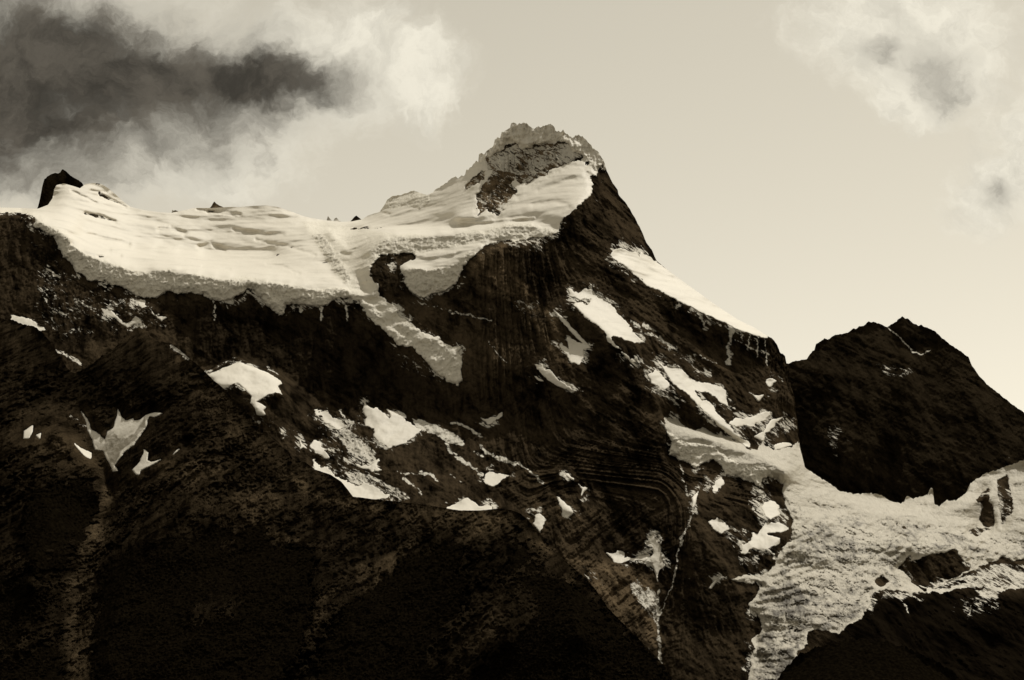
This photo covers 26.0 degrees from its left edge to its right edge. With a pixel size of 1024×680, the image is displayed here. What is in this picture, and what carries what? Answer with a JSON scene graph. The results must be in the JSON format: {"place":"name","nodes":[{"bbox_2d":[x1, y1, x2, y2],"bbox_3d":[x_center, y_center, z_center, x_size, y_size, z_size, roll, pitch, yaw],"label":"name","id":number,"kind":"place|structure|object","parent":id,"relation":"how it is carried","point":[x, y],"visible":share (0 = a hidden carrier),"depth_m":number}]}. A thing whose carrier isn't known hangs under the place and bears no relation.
{"place":"outdoors","nodes":[
{"label":"outdoors","id":0,"kind":"place"},
{"bbox_2d":[0,318,673,679],"bbox_3d":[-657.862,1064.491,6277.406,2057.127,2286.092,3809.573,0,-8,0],"label":"ridge","id":1,"kind":"structure","parent":0,"point":[230,463],"depth_m":5277.10},
{"bbox_2d":[23,425,32,438],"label":"snow patch","id":2,"kind":"object","parent":1,"relation":"on","point":[28,432],"visible":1,"depth_m":5533.40},
{"bbox_2d":[74,443,91,458],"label":"snow patch","id":3,"kind":"object","parent":1,"relation":"on","point":[87,454],"visible":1,"depth_m":5521.47},
{"bbox_2d":[81,409,161,471],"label":"snow patch","id":4,"kind":"object","parent":1,"relation":"on","point":[123,435],"visible":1,"depth_m":5636.97},
{"bbox_2d":[132,449,160,474],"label":"snow patch","id":5,"kind":"object","parent":1,"relation":"on","point":[141,465],"visible":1,"depth_m":5497.31},
{"bbox_2d":[0,476,666,679],"bbox_3d":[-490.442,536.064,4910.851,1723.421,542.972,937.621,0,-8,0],"label":"forest","id":6,"kind":"object","parent":1,"relation":"on","point":[388,627],"visible":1,"depth_m":4753.15},
{"bbox_2d":[0,142,1023,679],"bbox_3d":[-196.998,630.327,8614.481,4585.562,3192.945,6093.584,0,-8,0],"label":"mountain","id":7,"kind":"structure","parent":0,"point":[598,432],"depth_m":7597.84},
{"bbox_2d":[10,315,44,330],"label":"snow patch","id":8,"kind":"object","parent":7,"relation":"on","point":[25,321],"visible":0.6,"depth_m":7998.85},
{"bbox_2d":[37,169,82,208],"bbox_3d":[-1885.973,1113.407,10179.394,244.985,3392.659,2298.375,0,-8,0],"label":"rock peak","id":9,"kind":"object","parent":7,"relation":"attached to","point":[51,181],"visible":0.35,"depth_m":9369.85},
{"bbox_2d":[101,308,140,327],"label":"snow patch","id":10,"kind":"object","parent":7,"relation":"on","point":[135,320],"visible":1,"depth_m":8085.89},
{"bbox_2d":[138,299,145,307],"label":"snow patch","id":11,"kind":"object","parent":7,"relation":"on","point":[141,302],"visible":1,"depth_m":8184.58},
{"bbox_2d":[149,308,166,320],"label":"snow patch","id":12,"kind":"object","parent":7,"relation":"on","point":[161,318],"visible":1,"depth_m":8130.87},
{"bbox_2d":[0,183,373,314],"bbox_3d":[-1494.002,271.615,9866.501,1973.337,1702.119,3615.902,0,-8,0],"label":"glacier","id":13,"kind":"object","parent":7,"relation":"on","point":[223,253],"visible":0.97,"depth_m":8811.59},
{"bbox_2d":[210,202,221,207],"bbox_3d":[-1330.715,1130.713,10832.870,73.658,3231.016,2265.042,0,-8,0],"label":"rock peak","id":14,"kind":"object","parent":7,"relation":"attached to","point":[214,205],"visible":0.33,"depth_m":10002.50},
{"bbox_2d":[208,363,281,415],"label":"snow patch","id":15,"kind":"object","parent":7,"relation":"on","point":[257,384],"visible":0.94,"depth_m":7536.19},
{"bbox_2d":[299,438,306,448],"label":"snow patch","id":16,"kind":"object","parent":7,"relation":"on","point":[302,445],"visible":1,"depth_m":7445.95},
{"bbox_2d":[310,440,329,459],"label":"snow patch","id":17,"kind":"object","parent":7,"relation":"on","point":[315,446],"visible":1,"depth_m":7472.77},
{"bbox_2d":[314,409,346,429],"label":"snow patch","id":18,"kind":"object","parent":7,"relation":"on","point":[336,424],"visible":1,"depth_m":7733.06},
{"bbox_2d":[313,459,389,499],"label":"snow patch","id":19,"kind":"object","parent":7,"relation":"on","point":[365,490],"visible":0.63,"depth_m":7158.35},
{"bbox_2d":[355,459,380,471],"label":"snow patch","id":20,"kind":"object","parent":7,"relation":"on","point":[373,467],"visible":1,"depth_m":7337.29},
{"bbox_2d":[302,221,462,385],"bbox_3d":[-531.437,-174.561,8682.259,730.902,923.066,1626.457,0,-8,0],"label":"glacier","id":21,"kind":"object","parent":7,"relation":"on","point":[343,249],"visible":1,"depth_m":8220.86},
{"bbox_2d":[362,402,420,447],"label":"snow patch","id":22,"kind":"object","parent":7,"relation":"on","point":[395,429],"visible":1,"depth_m":7648.19},
{"bbox_2d":[382,191,431,208],"bbox_3d":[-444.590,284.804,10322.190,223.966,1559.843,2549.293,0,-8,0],"label":"snow knoll","id":23,"kind":"structure","parent":7,"relation":"on","point":[413,199],"depth_m":9356.52},
{"bbox_2d":[342,186,562,324],"bbox_3d":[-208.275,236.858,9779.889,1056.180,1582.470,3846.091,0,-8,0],"label":"glacier","id":24,"kind":"object","parent":7,"relation":"on","point":[437,241],"visible":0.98,"depth_m":8414.23},
{"bbox_2d":[447,498,491,509],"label":"snow patch","id":25,"kind":"object","parent":7,"relation":"on","point":[466,504],"visible":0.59,"depth_m":6978.64},
{"bbox_2d":[481,412,502,424],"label":"snow patch","id":26,"kind":"object","parent":7,"relation":"on","point":[490,420],"visible":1,"depth_m":7677.49},
{"bbox_2d":[484,472,508,486],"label":"snow patch","id":27,"kind":"object","parent":7,"relation":"on","point":[492,479],"visible":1,"depth_m":7226.33},
{"bbox_2d":[435,122,605,223],"bbox_3d":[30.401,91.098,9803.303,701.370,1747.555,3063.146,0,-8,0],"label":"snowfield","id":28,"kind":"structure","parent":7,"relation":"on","point":[556,195],"depth_m":8840.89},
{"bbox_2d":[533,513,546,530],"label":"snow patch","id":29,"kind":"object","parent":7,"relation":"on","point":[539,522],"visible":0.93,"depth_m":6869.06},
{"bbox_2d":[535,364,571,389],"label":"snow patch","id":30,"kind":"object","parent":7,"relation":"on","point":[548,375],"visible":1,"depth_m":7587.89},
{"bbox_2d":[557,497,572,518],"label":"snow patch","id":31,"kind":"object","parent":7,"relation":"on","point":[567,511],"visible":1,"depth_m":6907.66},
{"bbox_2d":[554,311,587,343],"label":"snow patch","id":32,"kind":"object","parent":7,"relation":"on","point":[572,330],"visible":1,"depth_m":7800.01},
{"bbox_2d":[559,337,590,364],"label":"snow patch","id":33,"kind":"object","parent":7,"relation":"on","point":[574,352],"visible":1,"depth_m":7705.93},
{"bbox_2d":[578,484,586,495],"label":"snow patch","id":34,"kind":"object","parent":7,"relation":"on","point":[584,489],"visible":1,"depth_m":7054.34},
{"bbox_2d":[568,288,644,348],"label":"snow patch","id":35,"kind":"object","parent":7,"relation":"on","point":[606,317],"visible":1,"depth_m":7837.25},
{"bbox_2d":[606,550,649,563],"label":"snow patch","id":36,"kind":"object","parent":7,"relation":"on","point":[617,557],"visible":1,"depth_m":6794.93},
{"bbox_2d":[621,352,635,362],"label":"snow patch","id":37,"kind":"object","parent":7,"relation":"on","point":[629,359],"visible":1,"depth_m":7592.47},
{"bbox_2d":[649,535,664,580],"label":"snow patch","id":38,"kind":"object","parent":7,"relation":"on","point":[658,564],"visible":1,"depth_m":6744.42},
{"bbox_2d":[647,369,669,389],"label":"snow patch","id":39,"kind":"object","parent":7,"relation":"on","point":[656,377],"visible":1,"depth_m":7579.10},
{"bbox_2d":[610,248,767,337],"bbox_3d":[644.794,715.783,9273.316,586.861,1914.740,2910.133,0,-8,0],"label":"snowfield","id":40,"kind":"structure","parent":7,"relation":"on","point":[650,271],"depth_m":8226.54},
{"bbox_2d":[692,489,699,507],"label":"snow patch","id":41,"kind":"object","parent":7,"relation":"on","point":[694,498],"visible":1,"depth_m":6897.93},
{"bbox_2d":[657,358,749,446],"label":"snow patch","id":42,"kind":"object","parent":7,"relation":"on","point":[680,378],"visible":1,"depth_m":7609.38},
{"bbox_2d":[712,477,724,491],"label":"snow patch","id":43,"kind":"object","parent":7,"relation":"on","point":[719,482],"visible":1,"depth_m":7088.33},
{"bbox_2d":[708,518,732,533],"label":"snow patch","id":44,"kind":"object","parent":7,"relation":"on","point":[718,525],"visible":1,"depth_m":6793.63},
{"bbox_2d":[729,411,770,426],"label":"snow patch","id":45,"kind":"object","parent":7,"relation":"on","point":[749,421],"visible":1,"depth_m":7552.67},
{"bbox_2d":[749,392,762,400],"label":"snow patch","id":46,"kind":"object","parent":7,"relation":"on","point":[757,397],"visible":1,"depth_m":7714.44},
{"bbox_2d":[741,522,788,553],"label":"snow patch","id":47,"kind":"object","parent":7,"relation":"on","point":[762,540],"visible":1,"depth_m":6741.40},
{"bbox_2d":[754,417,782,440],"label":"snow patch","id":48,"kind":"object","parent":7,"relation":"on","point":[770,425],"visible":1,"depth_m":7592.76},
{"bbox_2d":[761,500,779,519],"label":"snow patch","id":49,"kind":"object","parent":7,"relation":"on","point":[770,508],"visible":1,"depth_m":6961.14},
{"bbox_2d":[766,378,775,386],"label":"snow patch","id":50,"kind":"object","parent":7,"relation":"on","point":[770,382],"visible":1,"depth_m":7848.88},
{"bbox_2d":[773,442,791,449],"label":"snow patch","id":51,"kind":"object","parent":7,"relation":"on","point":[780,445],"visible":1,"depth_m":7550.37},
{"bbox_2d":[664,417,1023,679],"bbox_3d":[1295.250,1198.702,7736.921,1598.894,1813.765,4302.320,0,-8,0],"label":"glacier","id":52,"kind":"object","parent":7,"relation":"on","point":[843,550],"visible":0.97,"depth_m":7007.60},
{"bbox_2d":[0,0,1023,411],"label":"sky","id":53,"kind":"structure","parent":0,"point":[814,170]},
{"bbox_2d":[777,638,960,679],"bbox_3d":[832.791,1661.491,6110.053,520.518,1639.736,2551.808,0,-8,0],"label":"hill","id":54,"kind":"structure","parent":0,"point":[858,659],"depth_m":5223.77},
{"bbox_2d":[787,316,1023,505],"bbox_3d":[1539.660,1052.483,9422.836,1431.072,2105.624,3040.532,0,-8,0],"label":"mountain","id":55,"kind":"structure","parent":0,"point":[900,409],"depth_m":8382.94}
]}

